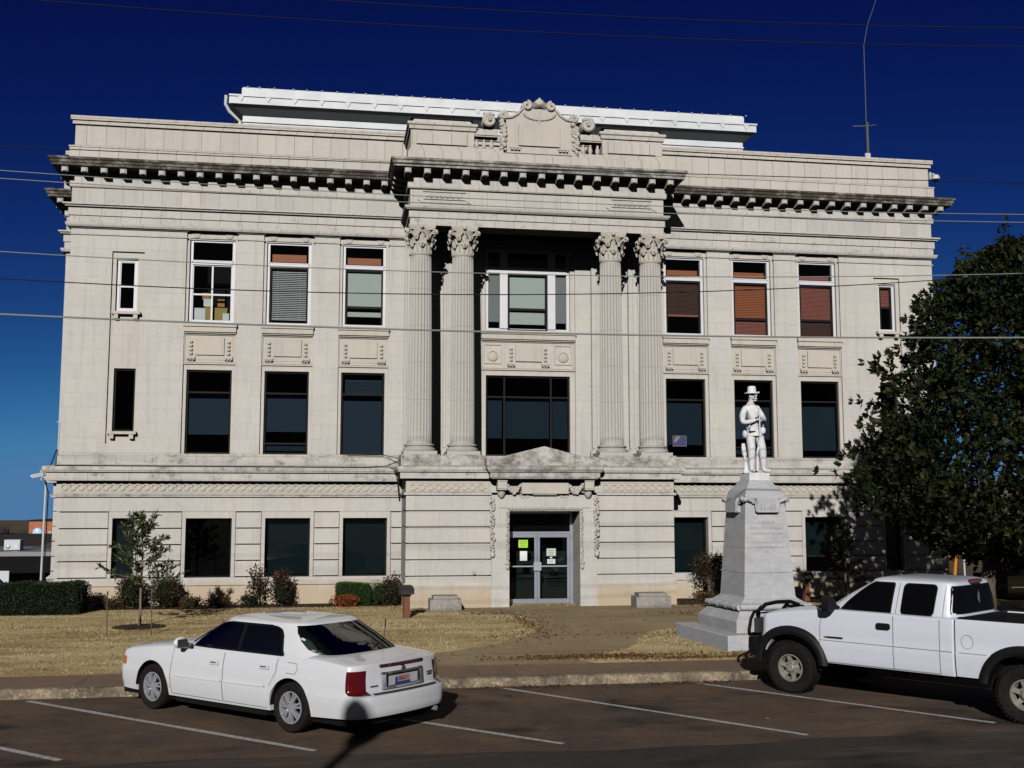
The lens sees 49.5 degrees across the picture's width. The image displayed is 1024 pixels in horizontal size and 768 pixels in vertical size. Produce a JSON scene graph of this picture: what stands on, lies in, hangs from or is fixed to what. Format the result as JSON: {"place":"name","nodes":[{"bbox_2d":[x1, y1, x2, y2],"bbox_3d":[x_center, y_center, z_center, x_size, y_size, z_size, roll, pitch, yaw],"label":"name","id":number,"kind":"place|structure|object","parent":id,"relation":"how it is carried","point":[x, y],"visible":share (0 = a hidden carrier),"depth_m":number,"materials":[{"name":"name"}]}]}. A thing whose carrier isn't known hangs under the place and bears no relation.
{"place":"outdoors","nodes":[
{"label":"outdoors","id":0,"kind":"place"},
{"bbox_2d":[0,659,768,688],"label":"sidewalk","id":1,"kind":"structure","parent":0,"point":[443,672],"depth_m":19.64,"materials":[{"name":"brown concrete"}]},
{"bbox_2d":[399,585,413,617],"bbox_3d":[-2.649,5.468,27.867,0.340,0.830,0.300,2,-6,-17],"label":"mailbox","id":2,"kind":"object","parent":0,"point":[406,591],"visible":0.98,"depth_m":27.78,"materials":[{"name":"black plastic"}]},
{"bbox_2d":[0,520,982,575],"bbox_3d":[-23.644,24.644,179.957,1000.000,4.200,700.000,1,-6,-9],"label":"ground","id":3,"kind":"structure","parent":0,"point":[18,525],"depth_m":284.58,"materials":[{"name":"brown soil"}]},
{"bbox_2d":[0,571,8,582],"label":"traffic sign","id":4,"kind":"object","parent":3,"relation":"on","point":[4,576],"visible":0.6,"depth_m":66.21,"materials":[{"name":"white metal"}]},
{"bbox_2d":[0,523,27,533],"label":"bare woods","id":5,"kind":"object","parent":3,"relation":"on","point":[4,529],"visible":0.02,"depth_m":119.01,"materials":[{"name":"brown plant"}]},
{"bbox_2d":[0,534,53,582],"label":"shop building","id":6,"kind":"structure","parent":3,"relation":"on","point":[24,563],"depth_m":72.28,"materials":[{"name":"brown brick"}]},
{"bbox_2d":[4,539,23,549],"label":"rooftop unit","id":7,"kind":"object","parent":6,"relation":"on","point":[13,544],"visible":1,"depth_m":73.91,"materials":[{"name":"white metal"}]},
{"bbox_2d":[28,519,54,533],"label":"brick building","id":8,"kind":"structure","parent":3,"relation":"on","point":[36,526],"depth_m":87.44,"materials":[{"name":"brick"}]},
{"bbox_2d":[946,553,966,575],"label":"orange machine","id":9,"kind":"object","parent":3,"relation":"on","point":[955,567],"visible":0.15,"depth_m":42.76,"materials":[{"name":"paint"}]},
{"bbox_2d":[946,482,1022,558],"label":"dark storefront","id":10,"kind":"object","parent":3,"relation":"on","point":[979,484],"depth_m":63.87,"materials":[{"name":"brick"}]},
{"bbox_2d":[973,564,1023,599],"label":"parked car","id":11,"kind":"object","parent":3,"relation":"on","point":[1009,584],"visible":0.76,"depth_m":33.06,"materials":[{"name":"black paint"}]},
{"bbox_2d":[0,251,1018,276],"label":"overhead cable","id":12,"kind":"object","parent":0,"point":[502,273],"visible":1,"depth_m":17.48,"materials":[{"name":"metal"}]},
{"bbox_2d":[0,676,1023,767],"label":"parking lot","id":13,"kind":"structure","parent":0,"point":[72,738],"depth_m":15.74,"materials":[{"name":"grey asphalt"}]},
{"bbox_2d":[0,746,62,760],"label":"parking line","id":14,"kind":"object","parent":13,"relation":"on","point":[29,753],"visible":1,"depth_m":13.71,"materials":[{"name":"white paint"}]},
{"bbox_2d":[25,701,314,750],"bbox_3d":[-5.032,4.784,15.677,6.217,0.001,0.115,-4,-7,34],"label":"parking line","id":15,"kind":"object","parent":13,"relation":"on","point":[205,731],"visible":1,"depth_m":15.37,"materials":[{"name":"white paint"}]},
{"bbox_2d":[121,610,442,732],"bbox_3d":[-3.585,4.148,16.613,5.460,1.474,2.304,-4,-8,36],"label":"parked car","id":16,"kind":"object","parent":13,"relation":"on","point":[294,671],"visible":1,"depth_m":15.48,"materials":[{"name":"white paint"}]},
{"bbox_2d":[0,603,820,718],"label":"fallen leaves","id":17,"kind":"object","parent":13,"relation":"on","point":[591,655],"visible":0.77,"depth_m":21.41,"materials":[{"name":"brown plant"}]},
{"bbox_2d":[0,669,921,699],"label":"kerb","id":18,"kind":"structure","parent":13,"relation":"on","point":[119,691],"depth_m":18.97,"materials":[{"name":"concrete"}]},
{"bbox_2d":[401,719,562,743],"bbox_3d":[-1.840,4.837,16.170,6.209,0.001,0.116,-5,-8,36],"label":"parking line","id":19,"kind":"object","parent":13,"relation":"on","point":[490,732],"visible":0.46,"depth_m":15.10,"materials":[{"name":"white paint"}]},
{"bbox_2d":[103,685,1005,746],"bbox_3d":[1.556,4.830,16.088,14.591,0.001,3.618,2,-6,-16],"label":"pavement crack","id":20,"kind":"object","parent":13,"relation":"on","point":[608,716],"visible":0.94,"depth_m":15.47,"materials":[{"name":"black asphalt"}]},
{"bbox_2d":[497,687,808,734],"bbox_3d":[1.859,4.906,16.810,5.721,0.001,0.116,-6,-8,42],"label":"parking line","id":21,"kind":"object","parent":13,"relation":"on","point":[659,712],"visible":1,"depth_m":16.47,"materials":[{"name":"white paint"}]},
{"bbox_2d":[691,682,995,722],"bbox_3d":[4.936,4.982,17.510,5.252,0.001,0.115,-6,-9,44],"label":"parking line","id":22,"kind":"object","parent":13,"relation":"on","point":[850,703],"visible":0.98,"depth_m":17.21,"materials":[{"name":"white paint"}]},
{"bbox_2d":[747,573,1023,724],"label":"pickup truck","id":23,"kind":"object","parent":13,"relation":"on","point":[947,626],"visible":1,"depth_m":17.16,"materials":[{"name":"white paint"}]},
{"bbox_2d":[882,676,996,689],"bbox_3d":[8.521,5.043,18.077,5.280,0.001,0.114,-6,-8,43],"label":"parking line","id":24,"kind":"object","parent":13,"relation":"on","point":[936,682],"visible":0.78,"depth_m":19.23,"materials":[{"name":"white paint"}]},
{"bbox_2d":[0,597,1023,676],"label":"lawn","id":25,"kind":"structure","parent":0,"point":[9,660],"depth_m":24.64,"materials":[{"name":"beige plant"}]},
{"bbox_2d":[106,591,108,635],"bbox_3d":[-8.820,5.063,24.197,0.055,1.081,0.033,-1,-6,6],"label":"stake","id":26,"kind":"object","parent":25,"relation":"on","point":[107,613],"visible":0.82,"depth_m":24.19,"materials":[{"name":"brown wood"}]},
{"bbox_2d":[112,624,165,629],"bbox_3d":[-8.684,5.658,25.888,1.240,0.050,1.240,1,-6,-9],"label":"mulch ring","id":27,"kind":"object","parent":25,"relation":"on","point":[136,627],"visible":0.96,"depth_m":25.73,"materials":[{"name":"brown soil"}]},
{"bbox_2d":[94,509,189,625],"bbox_3d":[-8.650,4.349,26.177,1.668,2.806,1.727,-3,-7,28],"label":"young tree","id":28,"kind":"object","parent":27,"relation":"on","point":[143,525],"visible":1,"depth_m":26.00,"materials":[{"name":"green plant"}]},
{"bbox_2d":[151,588,152,634],"bbox_3d":[-7.964,5.080,24.539,0.055,1.121,0.033,-1,-6,6],"label":"stake","id":29,"kind":"object","parent":25,"relation":"on","point":[151,609],"visible":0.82,"depth_m":24.54,"materials":[{"name":"brown wood"}]},
{"bbox_2d":[89,596,844,609],"bbox_3d":[0.414,6.260,31.698,27.800,0.004,2.000,1,-6,-9],"label":"planting bed","id":30,"kind":"object","parent":25,"relation":"on","point":[690,600],"visible":0.3,"depth_m":31.05,"materials":[{"name":"brown soil"}]},
{"bbox_2d":[0,579,92,615],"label":"hedge","id":31,"kind":"object","parent":30,"relation":"on","point":[30,597],"visible":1,"depth_m":28.52,"materials":[{"name":"green plant"}]},
{"bbox_2d":[88,595,137,608],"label":"shrub","id":32,"kind":"object","parent":30,"relation":"on","point":[113,603],"visible":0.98,"depth_m":30.05,"materials":[{"name":"green plant"}]},
{"bbox_2d":[114,571,148,608],"bbox_3d":[-10.397,5.644,30.342,0.924,1.085,0.814,1,-6,-9],"label":"shrub","id":33,"kind":"object","parent":30,"relation":"on","point":[131,590],"visible":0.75,"depth_m":30.18,"materials":[{"name":"green plant"}]},
{"bbox_2d":[144,572,184,607],"bbox_3d":[-9.516,5.674,30.497,1.071,1.082,0.860,1,-6,-9],"label":"shrub","id":34,"kind":"object","parent":30,"relation":"on","point":[164,594],"visible":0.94,"depth_m":30.32,"materials":[{"name":"green plant"}]},
{"bbox_2d":[178,595,205,607],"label":"shrub","id":35,"kind":"object","parent":30,"relation":"on","point":[192,602],"visible":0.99,"depth_m":30.39,"materials":[{"name":"green plant"}]},
{"bbox_2d":[200,595,232,606],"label":"shrub","id":36,"kind":"object","parent":30,"relation":"on","point":[213,601],"visible":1,"depth_m":30.52,"materials":[{"name":"green plant"}]},
{"bbox_2d":[236,593,259,606],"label":"shrub","id":37,"kind":"object","parent":30,"relation":"on","point":[246,599],"visible":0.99,"depth_m":30.61,"materials":[{"name":"green plant"}]},
{"bbox_2d":[244,563,266,605],"bbox_3d":[-7.128,5.591,30.937,0.638,1.316,0.522,2,-7,-20],"label":"shrub","id":38,"kind":"object","parent":30,"relation":"on","point":[257,581],"visible":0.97,"depth_m":30.91,"materials":[{"name":"green plant"}]},
{"bbox_2d":[269,567,293,605],"bbox_3d":[-6.426,5.643,30.989,0.709,1.224,0.729,1,-6,-9],"label":"shrub","id":39,"kind":"object","parent":30,"relation":"on","point":[282,587],"visible":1,"depth_m":30.86,"materials":[{"name":"green plant"}]},
{"bbox_2d":[328,594,359,606],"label":"shrub","id":40,"kind":"object","parent":30,"relation":"on","point":[344,600],"visible":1,"depth_m":30.75,"materials":[{"name":"orange plant"}]},
{"bbox_2d":[334,581,371,605],"bbox_3d":[-4.482,5.927,31.354,1.093,0.747,0.730,1,-6,-9],"label":"hedge","id":41,"kind":"object","parent":30,"relation":"on","point":[360,590],"visible":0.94,"depth_m":31.14,"materials":[{"name":"green plant"}]},
{"bbox_2d":[367,578,398,604],"bbox_3d":[-3.654,5.870,31.434,0.962,0.809,0.909,1,-6,-9],"label":"shrub","id":42,"kind":"object","parent":30,"relation":"on","point":[376,595],"visible":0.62,"depth_m":31.24,"materials":[{"name":"green plant"}]},
{"bbox_2d":[379,571,401,604],"bbox_3d":[-3.369,5.760,31.181,0.739,1.034,0.575,1,-6,-9],"label":"shrub","id":43,"kind":"object","parent":30,"relation":"on","point":[391,592],"visible":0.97,"depth_m":31.07,"materials":[{"name":"green plant"}]},
{"bbox_2d":[689,591,717,601],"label":"shrub","id":44,"kind":"object","parent":30,"relation":"on","point":[703,596],"visible":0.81,"depth_m":32.18,"materials":[{"name":"brown plant"}]},
{"bbox_2d":[687,549,722,591],"bbox_3d":[5.754,5.657,32.620,1.286,1.650,1.052,1,-6,-9],"label":"shrub","id":45,"kind":"object","parent":30,"relation":"on","point":[709,571],"visible":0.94,"depth_m":32.60,"materials":[{"name":"brown plant"}]},
{"bbox_2d":[798,572,813,600],"bbox_3d":[8.629,5.956,32.620,0.340,0.870,0.300,2,-6,-17],"label":"post light","id":46,"kind":"object","parent":30,"relation":"on","point":[805,578],"visible":0.92,"depth_m":32.54,"materials":[{"name":"brown brick"}]},
{"bbox_2d":[40,86,955,608],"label":"courthouse","id":47,"kind":"structure","parent":25,"relation":"on","point":[558,466],"depth_m":32.79,"materials":[{"name":"stone"}]},
{"bbox_2d":[30,472,46,480],"bbox_3d":[-13.005,2.543,30.558,0.451,0.234,0.126,4,-7,-34],"label":"security camera","id":48,"kind":"object","parent":47,"relation":"attached to","point":[39,475],"visible":1,"depth_m":30.50,"materials":[{"name":"white plastic"}]},
{"bbox_2d":[42,449,56,580],"bbox_3d":[-12.849,4.041,30.711,0.112,4.510,0.594,-2,-6,18],"label":"cable","id":49,"kind":"object","parent":47,"relation":"attached to","point":[46,518],"visible":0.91,"depth_m":30.69,"materials":[{"name":"plastic"}]},
{"bbox_2d":[40,421,60,579],"bbox_3d":[-12.874,3.650,30.771,0.104,5.300,0.693,-2,-6,14],"label":"conduit","id":50,"kind":"object","parent":47,"relation":"attached to","point":[43,529],"visible":0.82,"depth_m":30.64,"materials":[{"name":"white plastic"}]},
{"bbox_2d":[112,518,134,577],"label":"window","id":51,"kind":"structure","parent":47,"relation":"in","point":[118,535],"depth_m":31.28,"materials":[{"name":"black glass"}]},
{"bbox_2d":[112,369,135,430],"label":"window","id":52,"kind":"structure","parent":47,"relation":"in","point":[124,379],"depth_m":31.94,"materials":[{"name":"black glass"}]},
{"bbox_2d":[116,259,138,310],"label":"window","id":53,"kind":"structure","parent":47,"relation":"in","point":[119,266],"depth_m":32.28,"materials":[{"name":"white paint"}]},
{"bbox_2d":[193,308,205,319],"bbox_3d":[-9.224,-1.950,32.724,0.388,0.554,0.192,1,-6,-9],"label":"paper bundle","id":54,"kind":"object","parent":47,"relation":"on","point":[198,313],"visible":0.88,"depth_m":32.65,"materials":[{"name":"white paper"}]},
{"bbox_2d":[202,293,210,300],"bbox_3d":[-9.086,-2.592,33.071,0.228,0.204,0.192,1,-6,-9],"label":"storage box","id":55,"kind":"object","parent":47,"relation":"in","point":[206,297],"visible":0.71,"depth_m":32.98,"materials":[{"name":"orange cardboard"}]},
{"bbox_2d":[205,306,210,319],"bbox_3d":[-8.970,-1.973,32.789,0.188,0.614,0.192,1,-6,-9],"label":"storage box","id":56,"kind":"object","parent":47,"relation":"in","point":[208,313],"visible":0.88,"depth_m":32.71,"materials":[{"name":"cardboard"}]},
{"bbox_2d":[204,299,210,306],"bbox_3d":[-8.983,-2.389,32.852,0.248,0.214,0.192,1,-6,-9],"label":"paper bundle","id":57,"kind":"object","parent":56,"relation":"on","point":[207,302],"visible":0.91,"depth_m":32.76,"materials":[{"name":"white paper"}]},
{"bbox_2d":[184,370,231,453],"bbox_3d":[-8.819,0.818,32.302,1.276,2.436,0.106,1,-6,-9],"label":"window","id":58,"kind":"structure","parent":47,"relation":"in","point":[208,392],"depth_m":32.28,"materials":[{"name":"black glass"}]},
{"bbox_2d":[185,518,231,577],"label":"window","id":59,"kind":"structure","parent":47,"relation":"in","point":[208,540],"depth_m":31.64,"materials":[{"name":"black glass"}]},
{"bbox_2d":[188,239,235,322],"bbox_3d":[-8.817,-3.001,32.706,1.300,2.516,0.170,1,-6,-9],"label":"window","id":60,"kind":"structure","parent":47,"relation":"in","point":[191,285],"depth_m":32.68,"materials":[{"name":"white paint"}]},
{"bbox_2d":[213,308,227,320],"bbox_3d":[-8.631,-1.948,32.883,0.408,0.584,0.192,1,-6,-9],"label":"storage box","id":61,"kind":"object","parent":47,"relation":"in","point":[218,313],"visible":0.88,"depth_m":32.80,"materials":[{"name":"cardboard"}]},
{"bbox_2d":[218,299,224,307],"bbox_3d":[-8.662,-2.395,33.119,0.208,0.224,0.192,1,-6,-9],"label":"storage box","id":62,"kind":"object","parent":47,"relation":"on","point":[221,303],"visible":1,"depth_m":33.03,"materials":[{"name":"orange cardboard"}]},
{"bbox_2d":[223,313,229,320],"bbox_3d":[-8.454,-1.867,32.842,0.188,0.414,0.192,1,-6,-9],"label":"paper bundle","id":63,"kind":"object","parent":47,"relation":"on","point":[226,316],"visible":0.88,"depth_m":32.76,"materials":[{"name":"white paper"}]},
{"bbox_2d":[54,455,402,500],"bbox_3d":[-7.834,2.565,30.767,9.493,1.367,2.296,1,-6,-9],"label":"cable","id":64,"kind":"object","parent":47,"relation":"attached to","point":[263,466],"visible":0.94,"depth_m":31.35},
{"bbox_2d":[263,371,308,454],"bbox_3d":[-6.637,0.856,32.656,1.276,2.436,0.106,1,-6,-9],"label":"window","id":65,"kind":"structure","parent":47,"relation":"in","point":[286,394],"depth_m":32.64,"materials":[{"name":"black glass"}]},
{"bbox_2d":[264,518,309,576],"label":"window","id":66,"kind":"structure","parent":47,"relation":"in","point":[287,540],"depth_m":32.00,"materials":[{"name":"black glass"}]},
{"bbox_2d":[266,242,311,324],"bbox_3d":[-6.636,-2.963,33.059,1.300,2.516,0.170,1,-6,-9],"label":"window","id":67,"kind":"structure","parent":47,"relation":"in","point":[295,260],"depth_m":33.09,"materials":[{"name":"white paint"}]},
{"bbox_2d":[340,373,384,454],"bbox_3d":[-4.448,0.895,33.019,1.276,2.436,0.122,1,-6,-9],"label":"window","id":68,"kind":"structure","parent":47,"relation":"in","point":[362,394],"depth_m":32.99,"materials":[{"name":"black glass"}]},
{"bbox_2d":[342,518,386,575],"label":"window","id":69,"kind":"structure","parent":47,"relation":"in","point":[364,539],"depth_m":32.35,"materials":[{"name":"black glass"}]},
{"bbox_2d":[342,244,386,326],"bbox_3d":[-4.445,-2.925,33.415,1.300,2.516,0.170,1,-6,-9],"label":"window","id":70,"kind":"structure","parent":47,"relation":"in","point":[369,282],"depth_m":33.45,"materials":[{"name":"white paint"}]},
{"bbox_2d":[509,534,537,602],"bbox_3d":[0.280,5.276,31.772,0.895,1.960,0.120,1,-6,-9],"label":"entrance door","id":71,"kind":"structure","parent":47,"relation":"in","point":[523,566],"depth_m":31.80,"materials":[{"name":"glass"}]},
{"bbox_2d":[486,249,568,331],"bbox_3d":[0.470,-2.854,34.211,2.616,2.546,0.166,1,-6,-9],"label":"window","id":72,"kind":"structure","parent":47,"relation":"in","point":[556,307],"depth_m":34.22,"materials":[{"name":"white paint"}]},
{"bbox_2d":[486,375,569,455],"bbox_3d":[0.468,0.980,33.813,2.596,2.436,0.116,1,-6,-9],"label":"window","id":73,"kind":"structure","parent":47,"relation":"in","point":[524,413],"depth_m":33.80,"materials":[{"name":"black glass"}]},
{"bbox_2d":[537,534,569,602],"bbox_3d":[1.193,5.292,31.920,0.955,1.960,0.120,1,-6,-9],"label":"entrance door","id":74,"kind":"structure","parent":47,"relation":"in","point":[553,550],"depth_m":31.94,"materials":[{"name":"glass"}]},
{"bbox_2d":[664,256,703,334],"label":"window","id":75,"kind":"structure","parent":47,"relation":"in","point":[679,281],"depth_m":35.05,"materials":[{"name":"white paint"}]},
{"bbox_2d":[666,379,705,456],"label":"window","id":76,"kind":"structure","parent":47,"relation":"in","point":[685,398],"depth_m":34.59,"materials":[{"name":"black glass"}]},
{"bbox_2d":[671,517,706,572],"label":"window","id":77,"kind":"structure","parent":47,"relation":"in","point":[689,532],"depth_m":33.93,"materials":[{"name":"black glass"}]},
{"bbox_2d":[731,259,770,335],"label":"window","id":78,"kind":"structure","parent":47,"relation":"in","point":[737,282],"depth_m":35.39,"materials":[{"name":"brown glass"}]},
{"bbox_2d":[734,380,773,457],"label":"window","id":79,"kind":"structure","parent":47,"relation":"in","point":[764,398],"depth_m":34.98,"materials":[{"name":"black glass"}]},
{"bbox_2d":[797,261,835,336],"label":"window","id":80,"kind":"structure","parent":47,"relation":"in","point":[822,281],"depth_m":35.74,"materials":[{"name":"brown glass"}]},
{"bbox_2d":[801,381,838,457],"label":"window","id":81,"kind":"structure","parent":47,"relation":"in","point":[819,400],"depth_m":35.30,"materials":[{"name":"black glass"}]},
{"bbox_2d":[805,517,841,570],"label":"window","id":82,"kind":"structure","parent":47,"relation":"in","point":[818,530],"depth_m":34.61,"materials":[{"name":"black glass"}]},
{"bbox_2d":[863,0,875,156],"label":"antenna mast","id":83,"kind":"object","parent":47,"relation":"on","point":[868,154],"visible":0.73,"depth_m":39.72,"materials":[{"name":"metal"}]},
{"bbox_2d":[878,284,894,331],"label":"window","id":84,"kind":"structure","parent":47,"relation":"in","point":[881,287],"depth_m":36.09,"materials":[{"name":"white paint"}]},
{"bbox_2d":[880,383,896,430],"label":"window","id":85,"kind":"structure","parent":47,"relation":"in","point":[892,401],"depth_m":35.76,"materials":[{"name":"black glass"}]},
{"bbox_2d":[885,517,901,569],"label":"window","id":86,"kind":"structure","parent":47,"relation":"in","point":[893,538],"depth_m":34.98,"materials":[{"name":"black glass"}]},
{"bbox_2d":[928,172,939,182],"bbox_3d":[13.900,-6.796,36.592,0.375,0.320,0.270,1,-6,-9],"label":"dome camera","id":87,"kind":"object","parent":47,"relation":"attached to","point":[935,177],"visible":0.93,"depth_m":36.52,"materials":[{"name":"white plastic"}]},
{"bbox_2d":[676,480,811,651],"bbox_3d":[5.264,3.849,23.918,2.660,3.535,2.660,2,-6,-14],"label":"monument pedestal","id":88,"kind":"object","parent":25,"relation":"on","point":[757,571],"visible":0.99,"depth_m":23.48,"materials":[{"name":"grey stone"}]},
{"bbox_2d":[739,386,770,479],"bbox_3d":[5.285,1.075,24.192,0.677,2.050,0.518,2,-6,-14],"label":"statue","id":89,"kind":"object","parent":88,"relation":"on","point":[751,412],"visible":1,"depth_m":24.10,"materials":[{"name":"white stone"}]},
{"bbox_2d":[823,514,866,596],"bbox_3d":[9.733,5.121,32.492,1.279,2.606,1.010,-3,-7,23],"label":"young tree","id":90,"kind":"object","parent":25,"relation":"on","point":[850,546],"visible":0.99,"depth_m":32.43,"materials":[{"name":"green plant"}]},
{"bbox_2d":[813,213,1023,609],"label":"magnolia tree","id":91,"kind":"object","parent":25,"relation":"on","point":[990,534],"visible":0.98,"depth_m":25.32,"materials":[{"name":"green plant"}]},
{"bbox_2d":[0,313,1023,338],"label":"overhead cable","id":92,"kind":"object","parent":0,"point":[503,331],"visible":1,"depth_m":17.36,"materials":[{"name":"metal"}]},
{"bbox_2d":[0,273,1023,294],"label":"overhead cable","id":93,"kind":"object","parent":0,"point":[498,294],"visible":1,"depth_m":17.42,"materials":[{"name":"black metal"}]},
{"bbox_2d":[0,146,1023,182],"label":"overhead cable","id":94,"kind":"object","parent":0,"point":[500,167],"visible":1,"depth_m":17.65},
{"bbox_2d":[0,178,1023,222],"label":"overhead cable","id":95,"kind":"object","parent":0,"point":[494,206],"visible":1,"depth_m":17.56,"materials":[{"name":"metal"}]},
{"bbox_2d":[0,170,1023,214],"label":"overhead cable","id":96,"kind":"object","parent":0,"point":[499,199],"visible":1,"depth_m":17.59,"materials":[{"name":"metal"}]},
{"bbox_2d":[0,0,1023,519],"label":"sky","id":97,"kind":"structure","parent":0,"point":[960,109],"materials":[{"name":"blue"}]},
{"bbox_2d":[35,0,1023,46],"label":"overhead cable","id":98,"kind":"object","parent":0,"point":[517,31],"visible":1,"depth_m":17.94,"materials":[{"name":"black metal"}]},
{"bbox_2d":[63,732,1023,767],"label":"road","id":99,"kind":"structure","parent":0,"point":[971,750],"depth_m":13.58,"materials":[{"name":"grey asphalt"}]},
{"bbox_2d":[328,0,1023,27],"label":"overhead cable","id":100,"kind":"object","parent":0,"point":[670,18],"visible":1,"depth_m":18.39,"materials":[{"name":"black metal"}]},
{"bbox_2d":[411,605,1023,665],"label":"walkway","id":101,"kind":"structure","parent":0,"point":[579,621],"depth_m":25.19,"materials":[{"name":"concrete"}]},
{"bbox_2d":[428,594,461,611],"bbox_3d":[-1.803,5.888,29.795,0.840,0.440,0.580,1,-6,-9],"label":"concrete block bench","id":102,"kind":"object","parent":101,"relation":"on","point":[446,602],"visible":0.82,"depth_m":29.54,"materials":[{"name":"beige concrete"}]},
{"bbox_2d":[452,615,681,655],"bbox_3d":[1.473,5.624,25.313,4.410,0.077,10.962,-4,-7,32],"label":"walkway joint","id":103,"kind":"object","parent":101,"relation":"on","point":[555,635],"visible":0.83,"depth_m":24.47,"materials":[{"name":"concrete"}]},
{"bbox_2d":[631,592,670,607],"bbox_3d":[3.842,5.987,30.710,0.980,0.440,0.580,1,-6,-9],"label":"concrete block bench","id":104,"kind":"object","parent":101,"relation":"on","point":[650,599],"visible":0.86,"depth_m":30.46,"materials":[{"name":"grey concrete"}]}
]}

